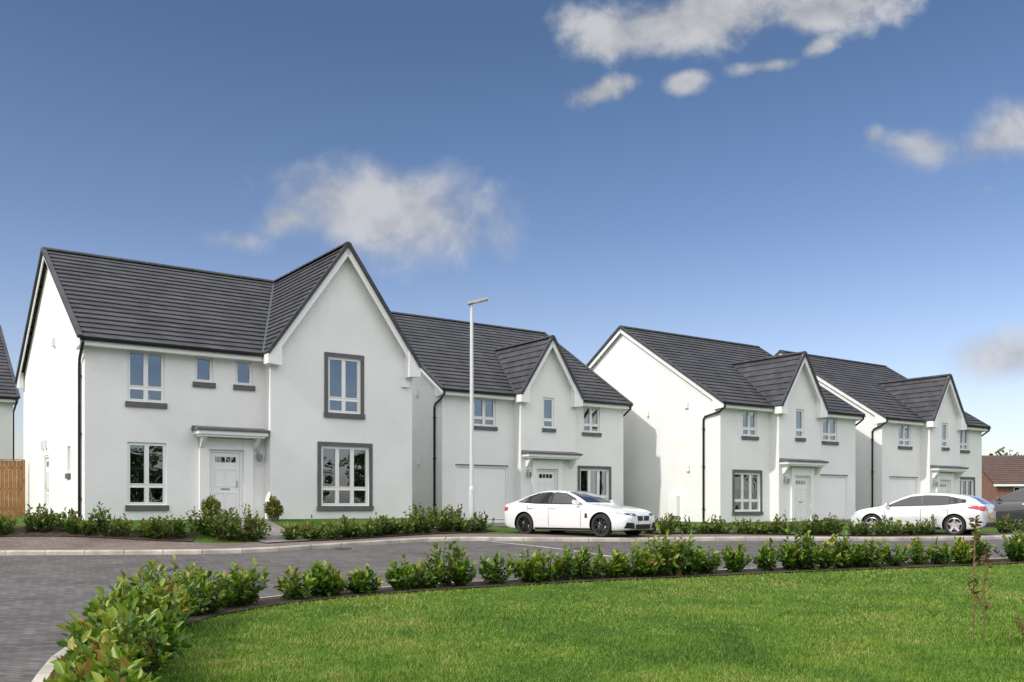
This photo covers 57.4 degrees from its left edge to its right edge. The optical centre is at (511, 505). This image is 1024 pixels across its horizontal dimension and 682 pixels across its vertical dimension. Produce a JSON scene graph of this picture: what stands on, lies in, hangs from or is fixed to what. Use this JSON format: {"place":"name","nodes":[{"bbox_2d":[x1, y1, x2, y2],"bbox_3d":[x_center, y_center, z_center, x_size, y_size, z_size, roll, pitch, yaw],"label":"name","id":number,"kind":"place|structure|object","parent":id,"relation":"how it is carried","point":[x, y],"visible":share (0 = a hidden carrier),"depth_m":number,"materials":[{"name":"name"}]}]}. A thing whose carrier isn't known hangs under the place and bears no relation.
{"place":"outdoors","nodes":[
{"label":"outdoors","id":0,"kind":"place"},
{"bbox_2d":[219,518,307,542],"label":"garden path","id":1,"kind":"structure","parent":0,"point":[275,534],"depth_m":25.61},
{"bbox_2d":[0,539,1012,681],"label":"road","id":2,"kind":"structure","parent":0,"point":[41,596],"depth_m":19.69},
{"bbox_2d":[32,558,998,681],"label":"island kerb","id":3,"kind":"structure","parent":2,"relation":"on","point":[46,670],"depth_m":8.59,"materials":[{"name":"concrete"}]},
{"bbox_2d":[0,532,1023,549],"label":"footway","id":4,"kind":"structure","parent":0,"point":[49,543],"depth_m":23.89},
{"bbox_2d":[504,490,654,536],"bbox_3d":[1.979,0.206,28.092,4.656,1.375,2.100,0,0,41],"label":"parked saloon car","id":5,"kind":"object","parent":4,"relation":"on","point":[565,510],"visible":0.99,"depth_m":27.37,"materials":[{"name":"white paint"}]},
{"bbox_2d":[652,532,935,534],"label":"front bed soil","id":6,"kind":"structure","parent":4,"relation":"on","point":[789,533],"depth_m":28.95,"materials":[{"name":"brown soil"}]},
{"bbox_2d":[642,511,1023,535],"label":"front garden hedge","id":7,"kind":"object","parent":6,"relation":"on","point":[828,527],"visible":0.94,"depth_m":29.10,"materials":[{"name":"green plant"}]},
{"bbox_2d":[0,0,1023,460],"label":"sky","id":8,"kind":"structure","parent":0,"point":[841,179],"materials":[{"name":"blue"}]},
{"bbox_2d":[4,515,1023,542],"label":"garden ground","id":9,"kind":"structure","parent":0,"point":[201,538],"depth_m":28.51,"materials":[{"name":"green plant"}]},
{"bbox_2d":[0,402,12,514],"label":"walls","id":10,"kind":"structure","parent":9,"relation":"on","point":[6,430],"depth_m":40.47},
{"bbox_2d":[0,336,16,397],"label":"roof tiles","id":11,"kind":"object","parent":10,"relation":"on","point":[7,388],"visible":1,"depth_m":41.44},
{"bbox_2d":[0,459,24,516],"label":"wooden fence","id":12,"kind":"object","parent":9,"relation":"on","point":[16,489],"visible":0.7,"depth_m":33.18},
{"bbox_2d":[0,525,196,540],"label":"front bed soil","id":13,"kind":"structure","parent":9,"relation":"on","point":[17,531],"depth_m":24.08,"materials":[{"name":"brown soil"}]},
{"bbox_2d":[200,495,221,517],"bbox_3d":[-8.490,0.094,26.376,0.632,0.856,0.648,0,0,0],"label":"potted topiary","id":14,"kind":"object","parent":9,"relation":"on","point":[208,503],"visible":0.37,"depth_m":26.28,"materials":[{"name":"green"}]},
{"bbox_2d":[24,257,411,519],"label":"walls","id":15,"kind":"structure","parent":9,"relation":"on","point":[283,403],"depth_m":28.53,"materials":[{"name":"paint"}]},
{"bbox_2d":[40,338,54,448],"bbox_3d":[-14.951,-3.560,30.098,0.089,3.360,2.300,0,0,-35],"label":"alarm and vents","id":16,"kind":"object","parent":15,"relation":"attached to","point":[43,444],"visible":1,"depth_m":30.38,"materials":[{"name":"white plastic"}]},
{"bbox_2d":[78,339,83,516],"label":"downpipes","id":17,"kind":"object","parent":15,"relation":"attached to","point":[79,422],"visible":0.9,"depth_m":25.86,"materials":[{"name":"black plastic"}]},
{"bbox_2d":[45,450,241,517],"bbox_3d":[-11.786,-0.630,29.538,4.380,2.060,6.480,0,0,-35],"label":"door frame","id":18,"kind":"object","parent":15,"relation":"attached to","point":[240,476],"visible":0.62,"depth_m":28.13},
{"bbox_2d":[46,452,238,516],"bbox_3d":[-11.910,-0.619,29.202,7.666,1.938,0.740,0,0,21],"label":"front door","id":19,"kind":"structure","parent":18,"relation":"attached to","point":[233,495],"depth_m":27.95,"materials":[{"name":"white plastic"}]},
{"bbox_2d":[46,469,235,510],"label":"door mouldings","id":20,"kind":"structure","parent":19,"relation":"attached to","point":[214,485],"depth_m":27.91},
{"bbox_2d":[215,457,235,462],"bbox_3d":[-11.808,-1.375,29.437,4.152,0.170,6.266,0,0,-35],"label":"door window","id":21,"kind":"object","parent":19,"relation":"in","point":[233,459],"depth_m":27.93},
{"bbox_2d":[65,381,254,510],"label":"window sills","id":22,"kind":"structure","parent":15,"relation":"attached to","point":[164,406],"depth_m":26.69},
{"bbox_2d":[84,340,262,362],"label":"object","id":23,"kind":"structure","parent":15,"relation":"attached to","point":[148,349],"depth_m":26.68,"materials":[{"name":"white plastic"}]},
{"bbox_2d":[80,337,263,356],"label":"gutters","id":24,"kind":"object","parent":23,"relation":"attached to","point":[164,346],"visible":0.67,"depth_m":26.49,"materials":[{"name":"black plastic"}]},
{"bbox_2d":[21,247,356,372],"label":"roof tiles","id":25,"kind":"object","parent":15,"relation":"on","point":[111,299],"visible":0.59,"depth_m":29.38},
{"bbox_2d":[42,242,351,282],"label":"ridge tiles","id":26,"kind":"object","parent":25,"relation":"on","point":[199,270],"visible":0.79,"depth_m":31.79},
{"bbox_2d":[262,282,274,352],"bbox_3d":[-8.110,-6.430,31.278,0.096,3.668,6.403,0,0,-11],"label":"valley lead","id":27,"kind":"object","parent":25,"relation":"on","point":[267,325],"visible":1,"depth_m":30.75,"materials":[{"name":"grey"}]},
{"bbox_2d":[19,247,408,376],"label":"barge boards","id":28,"kind":"object","parent":15,"relation":"attached to","point":[323,285],"visible":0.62,"depth_m":29.60,"materials":[{"name":"white plastic"}]},
{"bbox_2d":[15,242,421,383],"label":"verge tiles","id":29,"kind":"object","parent":28,"relation":"on","point":[66,303],"visible":0.64,"depth_m":29.18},
{"bbox_2d":[69,351,367,505],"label":"window frames","id":30,"kind":"structure","parent":15,"relation":"attached to","point":[145,388],"depth_m":28.08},
{"bbox_2d":[162,364,356,501],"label":"curtains","id":31,"kind":"object","parent":30,"relation":"attached to","point":[162,446],"visible":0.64,"depth_m":27.00,"materials":[{"name":"fabric"}]},
{"bbox_2d":[17,333,420,387],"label":"soffit boxes","id":32,"kind":"object","parent":15,"relation":"attached to","point":[412,368],"visible":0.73,"depth_m":28.14,"materials":[{"name":"white plastic"}]},
{"bbox_2d":[199,438,252,517],"bbox_3d":[-8.494,-0.650,27.822,1.600,2.700,0.089,0,0,-35],"label":"door surround","id":33,"kind":"object","parent":15,"relation":"attached to","point":[245,446],"visible":0.74,"depth_m":27.88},
{"bbox_2d":[199,436,260,450],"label":"canopy brackets","id":34,"kind":"object","parent":15,"relation":"attached to","point":[203,439],"visible":1,"depth_m":27.98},
{"bbox_2d":[191,425,270,432],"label":"canopy roof","id":35,"kind":"structure","parent":15,"relation":"attached to","point":[194,427],"depth_m":27.40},
{"bbox_2d":[193,430,267,438],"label":"canopy fascia","id":36,"kind":"structure","parent":35,"relation":"attached to","point":[228,434],"depth_m":27.41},
{"bbox_2d":[130,353,364,502],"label":"window panes","id":37,"kind":"object","parent":15,"relation":"in","point":[137,451],"visible":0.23,"depth_m":29.45,"materials":[{"name":"grey"}]},
{"bbox_2d":[317,352,373,510],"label":"window surrounds","id":38,"kind":"object","parent":15,"relation":"attached to","point":[361,415],"visible":1,"depth_m":29.48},
{"bbox_2d":[0,499,494,540],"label":"front garden hedge","id":39,"kind":"object","parent":9,"relation":"on","point":[222,527],"visible":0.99,"depth_m":24.77,"materials":[{"name":"green plant"}]},
{"bbox_2d":[263,493,284,520],"bbox_3d":[-7.012,0.082,27.563,0.591,0.924,0.626,0,0,0],"label":"potted topiary","id":40,"kind":"object","parent":9,"relation":"on","point":[273,510],"visible":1,"depth_m":27.45,"materials":[{"name":"green"}]},
{"bbox_2d":[300,528,495,540],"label":"side bed soil","id":41,"kind":"structure","parent":9,"relation":"on","point":[432,531],"depth_m":27.33,"materials":[{"name":"brown soil"}]},
{"bbox_2d":[468,297,487,529],"bbox_3d":[-1.060,-2.683,29.000,0.620,7.525,0.280,0,0,0],"label":"street lamp","id":42,"kind":"object","parent":41,"relation":"on","point":[471,485],"visible":0.91,"depth_m":28.95,"materials":[{"name":"metal"}]},
{"bbox_2d":[412,349,622,522],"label":"walls","id":43,"kind":"structure","parent":9,"relation":"on","point":[519,426],"depth_m":37.74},
{"bbox_2d":[456,465,507,510],"bbox_3d":[-1.217,-0.515,37.138,2.480,2.150,0.090,0,0,-35],"label":"garage frame","id":44,"kind":"object","parent":43,"relation":"on","point":[506,484],"visible":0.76,"depth_m":37.62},
{"bbox_2d":[457,467,504,519],"bbox_3d":[-1.223,-0.487,37.147,2.330,2.055,0.030,0,0,-35],"label":"garage door","id":45,"kind":"structure","parent":44,"relation":"in","point":[488,469],"depth_m":37.25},
{"bbox_2d":[458,469,503,517],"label":"garage ribs","id":46,"kind":"object","parent":45,"relation":"attached to","point":[482,490],"visible":0.73,"depth_m":37.21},
{"bbox_2d":[421,339,574,391],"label":"barge boards","id":47,"kind":"object","parent":43,"relation":"attached to","point":[553,346],"visible":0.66,"depth_m":38.24,"materials":[{"name":"white plastic"}]},
{"bbox_2d":[421,333,632,404],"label":"verge tiles","id":48,"kind":"object","parent":47,"relation":"on","point":[442,387],"visible":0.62,"depth_m":38.18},
{"bbox_2d":[392,313,631,404],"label":"roof tiles","id":49,"kind":"object","parent":43,"relation":"on","point":[441,348],"visible":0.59,"depth_m":40.00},
{"bbox_2d":[391,311,553,350],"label":"ridge tiles","id":50,"kind":"object","parent":49,"relation":"on","point":[482,324],"visible":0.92,"depth_m":42.63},
{"bbox_2d":[434,383,629,410],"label":"soffit boxes","id":51,"kind":"object","parent":43,"relation":"attached to","point":[576,400],"visible":0.64,"depth_m":37.45,"materials":[{"name":"white plastic"}]},
{"bbox_2d":[433,391,631,507],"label":"downpipes","id":52,"kind":"object","parent":43,"relation":"attached to","point":[440,399],"visible":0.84,"depth_m":36.34,"materials":[{"name":"black plastic"}]},
{"bbox_2d":[445,391,628,409],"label":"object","id":53,"kind":"structure","parent":43,"relation":"attached to","point":[484,396],"depth_m":37.32,"materials":[{"name":"white plastic"}]},
{"bbox_2d":[443,389,632,405],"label":"gutters","id":54,"kind":"object","parent":53,"relation":"attached to","point":[516,395],"visible":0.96,"depth_m":37.18,"materials":[{"name":"black plastic"}]},
{"bbox_2d":[474,426,601,436],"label":"window sills","id":55,"kind":"structure","parent":43,"relation":"attached to","point":[543,430],"depth_m":38.21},
{"bbox_2d":[474,399,605,498],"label":"window panes","id":56,"kind":"object","parent":43,"relation":"attached to","point":[547,414],"visible":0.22,"depth_m":41.35,"materials":[{"name":"grey"}]},
{"bbox_2d":[474,397,607,499],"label":"window frames","id":57,"kind":"structure","parent":43,"relation":"attached to","point":[484,418],"depth_m":40.19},
{"bbox_2d":[531,460,562,494],"bbox_3d":[1.437,-0.500,38.263,1.550,2.720,0.089,0,0,-35],"label":"door surround","id":58,"kind":"object","parent":43,"relation":"attached to","point":[544,464],"visible":0.64,"depth_m":38.18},
{"bbox_2d":[537,471,553,492],"bbox_3d":[1.361,-0.459,38.369,0.906,1.938,0.050,0,0,-35],"label":"front door","id":59,"kind":"structure","parent":58,"relation":"attached to","point":[541,484],"depth_m":38.32,"materials":[{"name":"white plastic"}]},
{"bbox_2d":[526,458,575,467],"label":"canopy brackets","id":60,"kind":"object","parent":43,"relation":"attached to","point":[529,461],"visible":1,"depth_m":37.68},
{"bbox_2d":[522,453,580,459],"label":"canopy fascia","id":61,"kind":"structure","parent":43,"relation":"attached to","point":[552,456],"depth_m":37.91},
{"bbox_2d":[521,450,582,455],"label":"canopy roof","id":62,"kind":"structure","parent":43,"relation":"attached to","point":[546,452],"depth_m":37.91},
{"bbox_2d":[578,466,610,500],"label":"window surrounds","id":63,"kind":"object","parent":43,"relation":"attached to","point":[595,467],"visible":0.57,"depth_m":40.51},
{"bbox_2d":[590,333,854,522],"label":"walls","id":64,"kind":"structure","parent":9,"relation":"on","point":[662,446],"depth_m":41.26,"materials":[{"name":"paint"}]},
{"bbox_2d":[646,402,689,515],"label":"alarm and vents","id":65,"kind":"object","parent":64,"relation":"attached to","point":[674,504],"visible":0.96,"depth_m":40.87,"materials":[{"name":"white plastic"}]},
{"bbox_2d":[588,329,820,402],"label":"barge boards","id":66,"kind":"object","parent":64,"relation":"attached to","point":[805,364],"visible":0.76,"depth_m":41.48,"materials":[{"name":"white plastic"}]},
{"bbox_2d":[586,326,865,415],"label":"verge tiles","id":67,"kind":"object","parent":66,"relation":"attached to","point":[788,389],"visible":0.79,"depth_m":41.30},
{"bbox_2d":[625,328,863,414],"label":"roof tiles","id":68,"kind":"object","parent":64,"relation":"on","point":[706,363],"visible":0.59,"depth_m":42.58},
{"bbox_2d":[620,325,805,364],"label":"ridge tiles","id":69,"kind":"object","parent":68,"relation":"on","point":[635,328],"visible":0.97,"depth_m":44.88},
{"bbox_2d":[732,469,762,514],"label":"window surrounds","id":70,"kind":"object","parent":64,"relation":"attached to","point":[760,512],"visible":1,"depth_m":39.83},
{"bbox_2d":[702,404,864,521],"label":"downpipes","id":71,"kind":"object","parent":64,"relation":"attached to","point":[721,409],"visible":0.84,"depth_m":39.66,"materials":[{"name":"black plastic"}]},
{"bbox_2d":[735,411,831,509],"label":"room interior","id":72,"kind":"object","parent":64,"relation":"in","point":[753,483],"visible":0.22,"depth_m":41.46,"materials":[{"name":"grey"}]},
{"bbox_2d":[735,409,835,511],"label":"window frames","id":73,"kind":"structure","parent":64,"relation":"attached to","point":[748,428],"depth_m":40.29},
{"bbox_2d":[713,396,862,420],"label":"soffit boxes","id":74,"kind":"object","parent":64,"relation":"attached to","point":[821,411],"visible":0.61,"depth_m":40.30,"materials":[{"name":"white plastic"}]},
{"bbox_2d":[742,436,838,444],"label":"window sills","id":75,"kind":"structure","parent":64,"relation":"attached to","point":[796,439],"depth_m":41.12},
{"bbox_2d":[725,404,861,419],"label":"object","id":76,"kind":"structure","parent":64,"relation":"attached to","point":[748,408],"depth_m":40.21,"materials":[{"name":"white plastic"}]},
{"bbox_2d":[724,402,865,416],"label":"gutters","id":77,"kind":"object","parent":76,"relation":"attached to","point":[774,408],"visible":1,"depth_m":40.04,"materials":[{"name":"black plastic"}]},
{"bbox_2d":[790,467,813,520],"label":"door surround","id":78,"kind":"object","parent":64,"relation":"attached to","point":[795,471],"visible":0.76,"depth_m":41.19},
{"bbox_2d":[795,478,806,520],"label":"front door","id":79,"kind":"structure","parent":78,"relation":"attached to","point":[800,488],"depth_m":41.35,"materials":[{"name":"white plastic"}]},
{"bbox_2d":[795,476,808,520],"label":"door frame","id":80,"kind":"object","parent":78,"relation":"attached to","point":[807,477],"visible":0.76,"depth_m":41.59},
{"bbox_2d":[780,461,827,466],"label":"canopy fascia","id":81,"kind":"structure","parent":64,"relation":"attached to","point":[803,464],"depth_m":40.74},
{"bbox_2d":[779,458,828,462],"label":"canopy roof","id":82,"kind":"structure","parent":64,"relation":"attached to","point":[798,460],"depth_m":40.68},
{"bbox_2d":[820,475,846,518],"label":"garage frame","id":83,"kind":"object","parent":64,"relation":"on","point":[845,477],"visible":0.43,"depth_m":44.06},
{"bbox_2d":[820,477,844,519],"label":"garage door","id":84,"kind":"structure","parent":83,"relation":"attached to","point":[825,478],"depth_m":43.20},
{"bbox_2d":[821,478,844,519],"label":"garage ribs","id":85,"kind":"object","parent":84,"relation":"attached to","point":[831,495],"visible":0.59,"depth_m":43.54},
{"bbox_2d":[818,380,981,511],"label":"walls","id":86,"kind":"structure","parent":9,"relation":"on","point":[890,458],"depth_m":47.56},
{"bbox_2d":[778,353,961,417],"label":"barge boards","id":87,"kind":"object","parent":86,"relation":"attached to","point":[950,387],"visible":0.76,"depth_m":48.26,"materials":[{"name":"white plastic"}]},
{"bbox_2d":[774,350,990,426],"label":"verge tiles","id":88,"kind":"object","parent":87,"relation":"attached to","point":[950,376],"visible":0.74,"depth_m":47.94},
{"bbox_2d":[785,352,988,426],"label":"roof tiles","id":89,"kind":"object","parent":86,"relation":"on","point":[920,397],"visible":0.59,"depth_m":49.43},
{"bbox_2d":[779,350,949,383],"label":"ridge tiles","id":90,"kind":"object","parent":89,"relation":"on","point":[870,364],"visible":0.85,"depth_m":51.41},
{"bbox_2d":[889,477,916,502],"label":"garage frame","id":91,"kind":"object","parent":86,"relation":"on","point":[902,478],"visible":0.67,"depth_m":47.02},
{"bbox_2d":[890,479,914,495],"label":"garage door","id":92,"kind":"structure","parent":91,"relation":"attached to","point":[908,480],"depth_m":47.45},
{"bbox_2d":[890,480,913,501],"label":"garage ribs","id":93,"kind":"object","parent":92,"relation":"attached to","point":[897,489],"visible":0.47,"depth_m":46.93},
{"bbox_2d":[871,419,989,507],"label":"downpipes","id":94,"kind":"object","parent":86,"relation":"attached to","point":[884,423],"visible":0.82,"depth_m":46.34,"materials":[{"name":"black plastic"}]},
{"bbox_2d":[875,412,988,431],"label":"soffit boxes","id":95,"kind":"object","parent":86,"relation":"attached to","point":[961,423],"visible":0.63,"depth_m":47.45,"materials":[{"name":"white plastic"}]},
{"bbox_2d":[898,446,969,452],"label":"window sills","id":96,"kind":"structure","parent":86,"relation":"attached to","point":[942,448],"depth_m":48.15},
{"bbox_2d":[899,425,970,494],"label":"room interior","id":97,"kind":"object","parent":86,"relation":"in","point":[943,444],"visible":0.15,"depth_m":49.04,"materials":[{"name":"grey"}]},
{"bbox_2d":[899,423,972,495],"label":"window frames","id":98,"kind":"structure","parent":86,"relation":"attached to","point":[903,440],"depth_m":49.40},
{"bbox_2d":[887,419,987,430],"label":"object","id":99,"kind":"structure","parent":86,"relation":"attached to","point":[923,424],"depth_m":47.12,"materials":[{"name":"white plastic"}]},
{"bbox_2d":[886,418,990,428],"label":"gutters","id":100,"kind":"object","parent":99,"relation":"attached to","point":[925,422],"visible":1,"depth_m":47.01,"materials":[{"name":"black plastic"}]},
{"bbox_2d":[936,473,953,492],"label":"door surround","id":101,"kind":"object","parent":86,"relation":"attached to","point":[944,476],"visible":0.52,"depth_m":48.32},
{"bbox_2d":[931,468,967,471],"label":"canopy fascia","id":102,"kind":"structure","parent":86,"relation":"attached to","point":[948,469],"depth_m":47.90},
{"bbox_2d":[930,465,968,468],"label":"canopy roof","id":103,"kind":"structure","parent":86,"relation":"attached to","point":[943,466],"depth_m":47.80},
{"bbox_2d":[850,492,995,534],"bbox_3d":[13.858,0.255,31.693,4.378,1.412,2.100,0,0,40],"label":"parked hatchback car","id":104,"kind":"object","parent":9,"relation":"on","point":[952,512],"visible":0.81,"depth_m":30.61,"materials":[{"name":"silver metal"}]},
{"bbox_2d":[49,563,1023,681],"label":"lawn","id":105,"kind":"structure","parent":0,"point":[524,595],"depth_m":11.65,"materials":[{"name":"green plant"}]},
{"bbox_2d":[53,558,1023,678],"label":"hedge bed soil","id":106,"kind":"structure","parent":105,"relation":"on","point":[266,601],"depth_m":16.26,"materials":[{"name":"brown soil"}]},
{"bbox_2d":[43,523,1023,681],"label":"laurel hedge","id":107,"kind":"object","parent":106,"relation":"on","point":[124,633],"visible":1,"depth_m":14.37,"materials":[{"name":"green plant"}]},
{"bbox_2d":[967,515,986,637],"bbox_3d":[5.034,0.782,10.216,0.223,1.367,0.280,0,0,0],"label":"young tree","id":108,"kind":"object","parent":105,"relation":"on","point":[975,526],"visible":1,"depth_m":10.19,"materials":[{"name":"brown plant"}]},
{"bbox_2d":[975,547,995,633],"bbox_3d":[5.391,0.963,10.562,0.211,0.991,0.238,0,0,-19],"label":"young tree","id":109,"kind":"object","parent":105,"relation":"on","point":[985,560],"visible":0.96,"depth_m":10.60,"materials":[{"name":"brown plant"}]},
{"bbox_3d":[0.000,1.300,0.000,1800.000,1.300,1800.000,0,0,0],"label":"ground","id":110,"kind":"structure","parent":0,"visible":0},
{"bbox_2d":[0,535,1019,554],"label":"kerb","id":111,"kind":"structure","parent":110,"relation":"on","point":[260,549],"depth_m":26.14,"materials":[{"name":"concrete"}]},
{"bbox_2d":[982,455,1023,500],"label":"brick bungalow","id":112,"kind":"object","parent":110,"relation":"on","point":[1002,475],"visible":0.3,"depth_m":69.42,"materials":[{"name":"brown brick"}]},
{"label":"driveway","id":113,"kind":"structure","parent":0,"visible":0},
{"bbox_2d":[988,488,1023,522],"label":"parked estate car","id":114,"kind":"object","parent":113,"relation":"on","point":[1012,503],"visible":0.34,"depth_m":35.68,"materials":[{"name":"grey paint"}]},
{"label":"barge boards","id":115,"kind":"object","parent":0,"visible":0},
{"bbox_2d":[0,325,19,398],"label":"verge tiles","id":116,"kind":"object","parent":115,"relation":"on","point":[9,363],"visible":1,"depth_m":42.68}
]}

